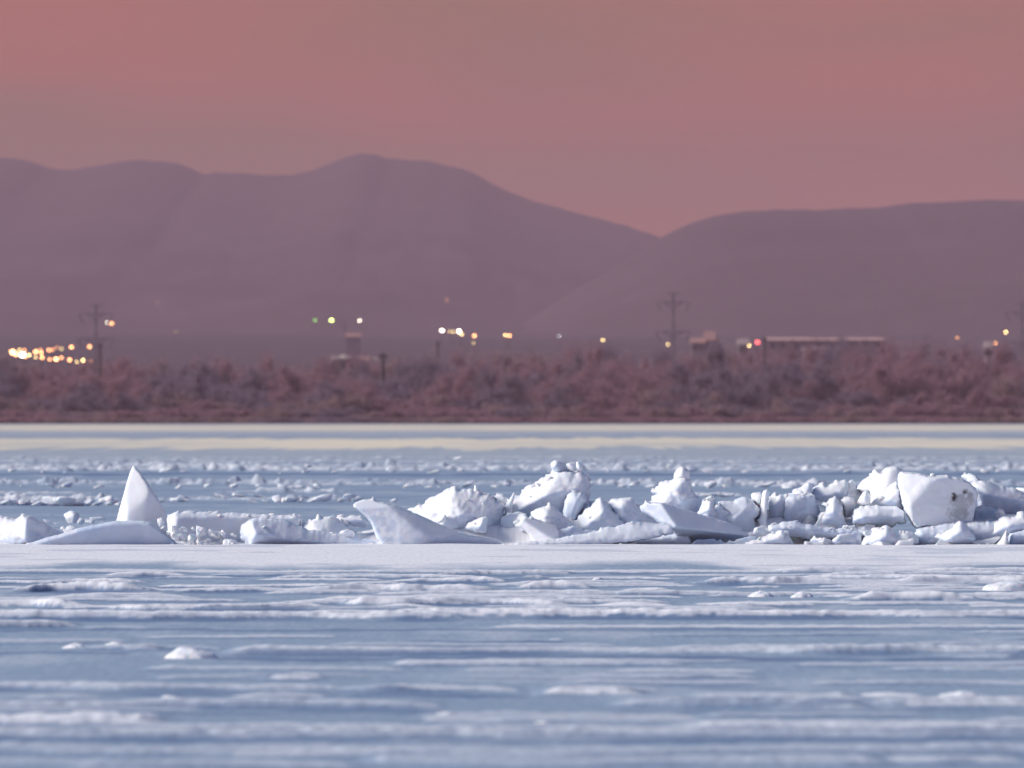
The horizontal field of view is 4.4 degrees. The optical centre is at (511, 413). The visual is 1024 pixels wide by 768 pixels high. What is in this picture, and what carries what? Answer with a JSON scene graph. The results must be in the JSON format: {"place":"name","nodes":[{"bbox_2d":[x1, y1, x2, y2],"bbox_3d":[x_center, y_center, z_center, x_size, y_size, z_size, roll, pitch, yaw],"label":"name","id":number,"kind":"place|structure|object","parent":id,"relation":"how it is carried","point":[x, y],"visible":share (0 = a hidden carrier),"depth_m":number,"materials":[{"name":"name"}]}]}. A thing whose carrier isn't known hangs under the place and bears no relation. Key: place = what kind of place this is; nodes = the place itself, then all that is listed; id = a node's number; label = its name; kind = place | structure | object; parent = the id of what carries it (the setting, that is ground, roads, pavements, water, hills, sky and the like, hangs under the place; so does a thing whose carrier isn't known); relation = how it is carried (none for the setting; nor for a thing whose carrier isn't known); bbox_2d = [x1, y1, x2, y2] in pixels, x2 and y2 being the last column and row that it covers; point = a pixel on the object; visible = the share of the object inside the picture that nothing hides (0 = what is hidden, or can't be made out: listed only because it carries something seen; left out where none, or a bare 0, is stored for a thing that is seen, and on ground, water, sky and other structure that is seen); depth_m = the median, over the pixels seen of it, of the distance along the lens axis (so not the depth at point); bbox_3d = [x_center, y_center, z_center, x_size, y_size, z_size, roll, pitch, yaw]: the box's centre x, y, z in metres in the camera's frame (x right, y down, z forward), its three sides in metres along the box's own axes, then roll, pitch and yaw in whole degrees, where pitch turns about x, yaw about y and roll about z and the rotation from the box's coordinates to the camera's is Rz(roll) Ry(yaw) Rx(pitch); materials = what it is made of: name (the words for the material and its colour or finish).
{"place":"outdoors","nodes":[
{"label":"outdoors","id":0,"kind":"place"},
{"bbox_2d":[0,154,659,334],"bbox_3d":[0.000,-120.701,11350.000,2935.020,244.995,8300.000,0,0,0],"label":"mountain range","id":1,"kind":"structure","parent":0,"point":[377,245],"depth_m":10539.57,"materials":[{"name":"stone"}]},
{"bbox_2d":[0,424,1023,767],"bbox_3d":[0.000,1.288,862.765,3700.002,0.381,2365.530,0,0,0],"label":"frozen lake","id":2,"kind":"structure","parent":0,"point":[376,654],"depth_m":95.12,"materials":[{"name":"ice"}]},
{"bbox_2d":[6,499,19,504],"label":"ice chunk","id":3,"kind":"object","parent":2,"relation":"on","point":[13,501],"visible":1,"depth_m":215.33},
{"bbox_2d":[17,499,32,504],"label":"ice chunk","id":4,"kind":"object","parent":2,"relation":"on","point":[24,502],"visible":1,"depth_m":215.30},
{"bbox_2d":[0,513,62,543],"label":"ice block","id":5,"kind":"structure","parent":2,"relation":"on","point":[23,528],"depth_m":150.34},
{"bbox_2d":[32,500,48,505],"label":"ice chunk","id":6,"kind":"object","parent":2,"relation":"on","point":[40,503],"visible":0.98,"depth_m":214.74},
{"bbox_2d":[42,496,59,505],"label":"ice chunk","id":7,"kind":"object","parent":2,"relation":"on","point":[49,500],"visible":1,"depth_m":214.15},
{"bbox_2d":[53,496,75,505],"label":"ice chunk","id":8,"kind":"object","parent":2,"relation":"on","point":[63,500],"visible":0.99,"depth_m":213.54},
{"bbox_2d":[60,525,75,532],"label":"ice block","id":9,"kind":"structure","parent":2,"relation":"on","point":[64,529],"depth_m":150.29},
{"bbox_2d":[64,511,78,524],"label":"ice chunk","id":10,"kind":"object","parent":2,"relation":"on","point":[71,517],"visible":1,"depth_m":171.93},
{"bbox_2d":[62,642,84,647],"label":"snow lump","id":11,"kind":"object","parent":2,"relation":"on","point":[74,645],"visible":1,"depth_m":83.74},
{"bbox_2d":[70,497,85,505],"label":"ice chunk","id":12,"kind":"object","parent":2,"relation":"on","point":[77,502],"visible":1,"depth_m":213.56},
{"bbox_2d":[84,499,95,505],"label":"ice chunk","id":13,"kind":"object","parent":2,"relation":"on","point":[89,502],"visible":1,"depth_m":214.18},
{"bbox_2d":[26,520,177,544],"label":"ice block","id":14,"kind":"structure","parent":2,"relation":"on","point":[128,532],"depth_m":149.57,"materials":[{"name":"ice"}]},
{"bbox_2d":[99,496,113,504],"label":"ice chunk","id":15,"kind":"object","parent":2,"relation":"on","point":[108,498],"visible":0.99,"depth_m":215.33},
{"bbox_2d":[116,466,167,530],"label":"ice block","id":16,"kind":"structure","parent":2,"relation":"on","point":[140,501],"depth_m":150.01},
{"bbox_2d":[157,517,163,527],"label":"ice chunk","id":17,"kind":"object","parent":2,"relation":"on","point":[160,521],"visible":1,"depth_m":149.68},
{"bbox_2d":[164,647,218,658],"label":"snow lump","id":18,"kind":"object","parent":2,"relation":"on","point":[185,653],"visible":1,"depth_m":80.29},
{"bbox_2d":[188,534,195,541],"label":"ice chunk","id":19,"kind":"object","parent":2,"relation":"on","point":[191,537],"visible":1,"depth_m":149.57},
{"bbox_2d":[196,525,206,536],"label":"ice chunk","id":20,"kind":"object","parent":2,"relation":"on","point":[200,531],"visible":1,"depth_m":149.65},
{"bbox_2d":[223,539,236,544],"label":"ice chunk","id":21,"kind":"object","parent":2,"relation":"on","point":[229,542],"visible":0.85,"depth_m":149.57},
{"bbox_2d":[167,510,301,540],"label":"ice block","id":22,"kind":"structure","parent":2,"relation":"on","point":[230,523],"depth_m":150.43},
{"bbox_2d":[272,495,280,501],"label":"ice chunk","id":23,"kind":"object","parent":2,"relation":"on","point":[276,498],"visible":0.98,"depth_m":222.63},
{"bbox_2d":[284,498,298,501],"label":"ice chunk","id":24,"kind":"object","parent":2,"relation":"on","point":[290,499],"visible":1,"depth_m":222.64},
{"bbox_2d":[240,517,376,543],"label":"ice block","id":25,"kind":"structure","parent":2,"relation":"on","point":[274,531],"depth_m":149.73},
{"bbox_2d":[339,529,354,536],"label":"ice block","id":26,"kind":"object","parent":25,"relation":"on","point":[348,533],"depth_m":149.99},
{"bbox_2d":[313,494,332,501],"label":"ice chunk","id":27,"kind":"object","parent":2,"relation":"on","point":[323,498],"visible":1,"depth_m":223.91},
{"bbox_2d":[302,514,367,539],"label":"ice block","id":28,"kind":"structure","parent":2,"relation":"on","point":[326,524],"depth_m":150.40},
{"bbox_2d":[336,515,367,527],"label":"ice block","id":29,"kind":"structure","parent":28,"relation":"on","point":[360,521],"depth_m":150.63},
{"bbox_2d":[343,493,356,500],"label":"ice chunk","id":30,"kind":"object","parent":2,"relation":"on","point":[349,496],"visible":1,"depth_m":224.53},
{"bbox_2d":[353,497,502,543],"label":"ice block","id":31,"kind":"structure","parent":2,"relation":"on","point":[392,523],"depth_m":149.63,"materials":[{"name":"ice"}]},
{"bbox_2d":[436,712,458,714],"bbox_3d":[-0.313,1.458,64.967,0.135,0.022,0.276,0,0,11],"label":"snow lump","id":32,"kind":"object","parent":2,"relation":"on","point":[447,713],"visible":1,"depth_m":64.90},
{"bbox_2d":[408,486,504,528],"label":"ice block","id":33,"kind":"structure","parent":2,"relation":"on","point":[456,507],"depth_m":150.68,"materials":[{"name":"ice"}]},
{"bbox_2d":[436,514,446,522],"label":"ice block","id":34,"kind":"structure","parent":33,"relation":"on","point":[442,519],"depth_m":150.45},
{"bbox_2d":[493,493,507,504],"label":"ice block","id":35,"kind":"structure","parent":33,"relation":"on","point":[502,498],"depth_m":151.13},
{"bbox_2d":[504,492,514,515],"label":"ice block","id":36,"kind":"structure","parent":33,"relation":"on","point":[508,507],"depth_m":150.95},
{"bbox_2d":[464,516,487,533],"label":"ice block","id":37,"kind":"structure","parent":2,"relation":"on","point":[480,526],"depth_m":150.34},
{"bbox_2d":[501,511,525,532],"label":"ice block","id":38,"kind":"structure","parent":2,"relation":"on","point":[508,520],"depth_m":150.67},
{"bbox_2d":[515,516,559,540],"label":"ice block","id":39,"kind":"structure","parent":2,"relation":"on","point":[536,530],"depth_m":149.92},
{"bbox_2d":[505,471,590,516],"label":"ice block","id":40,"kind":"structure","parent":2,"relation":"on","point":[556,489],"depth_m":151.12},
{"bbox_2d":[551,460,572,471],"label":"ice block","id":41,"kind":"object","parent":40,"relation":"on","point":[558,466],"depth_m":151.32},
{"bbox_2d":[566,463,574,470],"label":"ice block","id":42,"kind":"object","parent":40,"relation":"on","point":[570,466],"depth_m":151.32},
{"bbox_2d":[576,462,582,471],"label":"ice block","id":43,"kind":"object","parent":40,"relation":"on","point":[579,466],"depth_m":151.30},
{"bbox_2d":[531,502,570,528],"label":"ice block","id":44,"kind":"object","parent":2,"relation":"on","point":[550,513],"depth_m":150.41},
{"bbox_2d":[562,491,587,519],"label":"ice block","id":45,"kind":"object","parent":2,"relation":"on","point":[575,503],"depth_m":150.81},
{"bbox_2d":[558,526,596,537],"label":"ice block","id":46,"kind":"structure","parent":2,"relation":"on","point":[571,530],"depth_m":150.04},
{"bbox_2d":[502,521,673,544],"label":"ice block","id":47,"kind":"object","parent":2,"relation":"on","point":[631,531],"depth_m":149.51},
{"bbox_2d":[577,497,623,530],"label":"ice block","id":48,"kind":"object","parent":2,"relation":"on","point":[600,512],"depth_m":150.51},
{"bbox_2d":[608,497,655,523],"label":"ice block","id":49,"kind":"object","parent":2,"relation":"on","point":[626,509],"depth_m":150.72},
{"bbox_2d":[619,534,692,543],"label":"ice block","id":50,"kind":"object","parent":2,"relation":"on","point":[675,539],"depth_m":149.82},
{"bbox_2d":[648,478,700,512],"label":"ice block","id":51,"kind":"object","parent":2,"relation":"on","point":[679,492],"depth_m":151.04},
{"bbox_2d":[674,466,689,479],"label":"ice block","id":52,"kind":"object","parent":51,"relation":"on","point":[681,472],"depth_m":151.11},
{"bbox_2d":[640,500,745,542],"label":"ice block","id":53,"kind":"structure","parent":2,"relation":"on","point":[693,526],"depth_m":149.81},
{"bbox_2d":[697,497,716,517],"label":"ice block","id":54,"kind":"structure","parent":2,"relation":"on","point":[706,508],"depth_m":150.45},
{"bbox_2d":[704,481,716,487],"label":"ice chunk","id":55,"kind":"object","parent":2,"relation":"on","point":[710,484],"visible":1,"depth_m":265.25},
{"bbox_2d":[692,536,757,543],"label":"ice block","id":56,"kind":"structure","parent":2,"relation":"on","point":[720,541],"depth_m":149.80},
{"bbox_2d":[718,497,759,530],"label":"ice block","id":57,"kind":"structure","parent":2,"relation":"on","point":[744,513],"depth_m":150.46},
{"bbox_2d":[714,504,728,522],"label":"ice block","id":58,"kind":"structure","parent":57,"relation":"on","point":[722,513],"depth_m":150.44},
{"bbox_2d":[751,492,761,506],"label":"ice block","id":59,"kind":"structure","parent":57,"relation":"on","point":[756,497],"depth_m":150.72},
{"bbox_2d":[747,590,774,596],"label":"snow lump","id":60,"kind":"object","parent":2,"relation":"on","point":[760,593],"visible":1,"depth_m":107.33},
{"bbox_2d":[753,525,769,536],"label":"ice shard","id":61,"kind":"object","parent":2,"relation":"on","point":[761,530],"visible":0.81,"depth_m":150.16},
{"bbox_2d":[757,489,768,526],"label":"ice block","id":62,"kind":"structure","parent":2,"relation":"on","point":[762,519],"depth_m":150.49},
{"bbox_2d":[754,482,776,486],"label":"ice chunk","id":63,"kind":"object","parent":2,"relation":"on","point":[767,484],"visible":0.98,"depth_m":268.20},
{"bbox_2d":[746,532,793,543],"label":"ice block","id":64,"kind":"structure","parent":2,"relation":"on","point":[771,538],"depth_m":149.58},
{"bbox_2d":[776,530,784,537],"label":"ice block","id":65,"kind":"object","parent":64,"relation":"on","point":[780,533],"depth_m":149.53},
{"bbox_2d":[768,493,787,518],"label":"ice block","id":66,"kind":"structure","parent":2,"relation":"on","point":[776,504],"depth_m":150.80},
{"bbox_2d":[791,537,804,543],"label":"ice shard","id":67,"kind":"object","parent":2,"relation":"on","point":[798,541],"visible":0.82,"depth_m":150.31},
{"bbox_2d":[783,493,819,522],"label":"ice block","id":68,"kind":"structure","parent":2,"relation":"on","point":[799,507],"depth_m":150.67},
{"bbox_2d":[789,482,812,493],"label":"ice block","id":69,"kind":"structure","parent":68,"relation":"on","point":[807,487],"depth_m":151.20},
{"bbox_2d":[790,591,812,597],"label":"snow lump","id":70,"kind":"object","parent":2,"relation":"on","point":[800,594],"visible":1,"depth_m":106.88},
{"bbox_2d":[802,515,816,524],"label":"ice shard","id":71,"kind":"object","parent":2,"relation":"on","point":[809,519],"visible":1,"depth_m":150.70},
{"bbox_2d":[804,541,824,544],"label":"ice block","id":72,"kind":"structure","parent":2,"relation":"on","point":[812,543],"depth_m":149.54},
{"bbox_2d":[768,520,871,540],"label":"ice block","id":73,"kind":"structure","parent":2,"relation":"on","point":[807,532],"depth_m":149.99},
{"bbox_2d":[810,536,831,542],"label":"ice block","id":74,"kind":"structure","parent":2,"relation":"on","point":[815,539],"depth_m":149.85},
{"bbox_2d":[816,512,836,528],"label":"ice shard","id":75,"kind":"object","parent":2,"relation":"on","point":[818,522],"visible":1,"depth_m":150.50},
{"bbox_2d":[819,538,833,544],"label":"ice block","id":76,"kind":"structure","parent":2,"relation":"on","point":[826,541],"depth_m":149.75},
{"bbox_2d":[817,496,846,528],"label":"ice block","id":77,"kind":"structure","parent":2,"relation":"on","point":[833,515],"depth_m":150.46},
{"bbox_2d":[832,531,861,544],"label":"ice block","id":78,"kind":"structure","parent":2,"relation":"on","point":[854,538],"depth_m":149.81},
{"bbox_2d":[841,497,854,517],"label":"ice block","id":79,"kind":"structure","parent":2,"relation":"on","point":[848,505],"depth_m":150.69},
{"bbox_2d":[842,479,861,508],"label":"ice block","id":80,"kind":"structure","parent":2,"relation":"on","point":[854,493],"depth_m":151.37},
{"bbox_2d":[812,480,848,504],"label":"ice block","id":81,"kind":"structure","parent":80,"relation":"on","point":[822,492],"depth_m":151.31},
{"bbox_2d":[857,524,875,539],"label":"ice shard","id":82,"kind":"object","parent":2,"relation":"on","point":[869,526],"visible":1,"depth_m":150.36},
{"bbox_2d":[857,466,901,500],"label":"ice block","id":83,"kind":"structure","parent":2,"relation":"on","point":[874,483],"depth_m":151.07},
{"bbox_2d":[861,525,918,544],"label":"ice block","id":84,"kind":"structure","parent":2,"relation":"on","point":[886,534],"depth_m":149.66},
{"bbox_2d":[895,538,915,544],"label":"ice block","id":85,"kind":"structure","parent":2,"relation":"on","point":[911,541],"depth_m":149.50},
{"bbox_2d":[898,471,977,527],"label":"ice block","id":86,"kind":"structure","parent":2,"relation":"on","point":[928,500],"depth_m":150.11,"materials":[{"name":"ice"}]},
{"bbox_2d":[935,540,951,544],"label":"ice block","id":87,"kind":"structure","parent":2,"relation":"on","point":[940,542],"depth_m":149.60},
{"bbox_2d":[935,521,975,543],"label":"ice block","id":88,"kind":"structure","parent":2,"relation":"on","point":[959,532],"depth_m":149.58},
{"bbox_2d":[915,520,996,544],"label":"ice block","id":89,"kind":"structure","parent":2,"relation":"on","point":[981,530],"depth_m":149.87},
{"bbox_2d":[939,691,983,696],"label":"snow lump","id":90,"kind":"object","parent":2,"relation":"on","point":[965,693],"visible":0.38,"depth_m":68.77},
{"bbox_2d":[974,505,995,519],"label":"ice block","id":91,"kind":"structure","parent":2,"relation":"on","point":[982,512],"depth_m":150.70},
{"bbox_2d":[971,536,1000,543],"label":"ice block","id":92,"kind":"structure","parent":2,"relation":"on","point":[993,540],"depth_m":149.66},
{"bbox_2d":[961,473,1023,513],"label":"ice block","id":93,"kind":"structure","parent":2,"relation":"on","point":[1007,500],"depth_m":150.91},
{"bbox_2d":[997,530,1008,544],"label":"ice block","id":94,"kind":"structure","parent":2,"relation":"on","point":[1003,540],"depth_m":149.42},
{"bbox_2d":[982,581,1023,590],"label":"snow lump","id":95,"kind":"object","parent":2,"relation":"on","point":[1007,586],"visible":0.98,"depth_m":110.91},
{"bbox_2d":[991,511,1023,538],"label":"ice block","id":96,"kind":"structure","parent":2,"relation":"on","point":[1003,524],"depth_m":149.76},
{"bbox_2d":[1008,530,1023,543],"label":"ice block","id":97,"kind":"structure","parent":2,"relation":"on","point":[1016,537],"depth_m":149.55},
{"bbox_2d":[0,332,1023,423],"bbox_3d":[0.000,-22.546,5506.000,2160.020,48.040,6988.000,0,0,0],"label":"ground","id":98,"kind":"structure","parent":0,"point":[285,348],"depth_m":4614.90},
{"bbox_2d":[78,304,113,374],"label":"pylon","id":99,"kind":"object","parent":98,"relation":"on","point":[95,333],"visible":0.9,"depth_m":2139.94,"materials":[{"name":"silver metal"}]},
{"bbox_2d":[97,343,102,377],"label":"utility pole","id":100,"kind":"object","parent":98,"relation":"on","point":[99,346],"visible":0.57,"depth_m":2149.87,"materials":[{"name":"brown wood"}]},
{"bbox_2d":[331,356,350,381],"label":"building","id":101,"kind":"structure","parent":98,"relation":"on","point":[341,360],"depth_m":2330.00,"materials":[{"name":"grey glass"}]},
{"bbox_2d":[336,309,361,337],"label":"tree","id":102,"kind":"object","parent":98,"relation":"on","point":[344,327],"visible":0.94,"depth_m":5599.97,"materials":[{"name":"brown plant"}]},
{"bbox_2d":[345,333,360,354],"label":"building","id":103,"kind":"structure","parent":98,"relation":"on","point":[352,342],"depth_m":3900.00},
{"bbox_2d":[378,353,387,386],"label":"utility pole","id":104,"kind":"object","parent":98,"relation":"on","point":[382,355],"visible":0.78,"depth_m":2119.82,"materials":[{"name":"brown wood"}]},
{"bbox_2d":[0,325,1023,422],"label":"shore wood","id":105,"kind":"object","parent":98,"relation":"on","point":[861,386],"visible":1,"depth_m":2083.21,"materials":[{"name":"brown plant"}]},
{"bbox_2d":[656,292,690,380],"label":"pylon","id":106,"kind":"object","parent":98,"relation":"on","point":[673,314],"visible":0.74,"depth_m":2139.94,"materials":[{"name":"silver metal"}]},
{"bbox_2d":[690,331,720,370],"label":"building","id":107,"kind":"structure","parent":98,"relation":"on","point":[698,343],"depth_m":3300.00,"materials":[{"name":"grey glass"}]},
{"bbox_2d":[737,339,748,366],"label":"building","id":108,"kind":"structure","parent":98,"relation":"on","point":[742,344],"depth_m":3000.00,"materials":[{"name":"grey glass"}]},
{"bbox_2d":[801,347,829,366],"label":"building","id":109,"kind":"structure","parent":98,"relation":"on","point":[804,348],"depth_m":2500.00,"materials":[{"name":"grey glass"}]},
{"bbox_2d":[765,338,883,361],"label":"building","id":110,"kind":"structure","parent":98,"relation":"on","point":[799,341],"depth_m":3000.00,"materials":[{"name":"grey glass"}]},
{"bbox_2d":[983,342,991,364],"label":"building","id":111,"kind":"structure","parent":98,"relation":"on","point":[986,345],"depth_m":2700.00,"materials":[{"name":"grey glass"}]},
{"bbox_2d":[1004,303,1023,367],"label":"pylon","id":112,"kind":"object","parent":98,"relation":"on","point":[1022,320],"visible":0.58,"depth_m":2299.82,"materials":[{"name":"silver metal"}]},
{"bbox_2d":[0,0,1023,237],"label":"sky","id":113,"kind":"structure","parent":0,"point":[658,118],"materials":[{"name":"pink"}]},
{"bbox_2d":[514,200,1023,333],"bbox_3d":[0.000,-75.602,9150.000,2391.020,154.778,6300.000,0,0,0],"label":"hill","id":114,"kind":"structure","parent":0,"point":[956,267],"depth_m":8458.76,"materials":[{"name":"stone"}]},
{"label":"ice shard","id":115,"kind":"object","parent":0,"visible":0},
{"bbox_2d":[850,505,905,526],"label":"ice block","id":116,"kind":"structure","parent":115,"relation":"on","point":[891,516],"depth_m":150.31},
{"bbox_2d":[856,490,870,505],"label":"ice block","id":117,"kind":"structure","parent":116,"relation":"on","point":[864,499],"depth_m":150.65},
{"bbox_2d":[870,482,903,510],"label":"ice block","id":118,"kind":"object","parent":116,"relation":"on","point":[891,495],"depth_m":150.75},
{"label":"ice shard","id":119,"kind":"object","parent":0,"visible":0},
{"bbox_2d":[993,509,1005,518],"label":"ice block","id":120,"kind":"object","parent":119,"relation":"on","point":[999,513],"depth_m":150.42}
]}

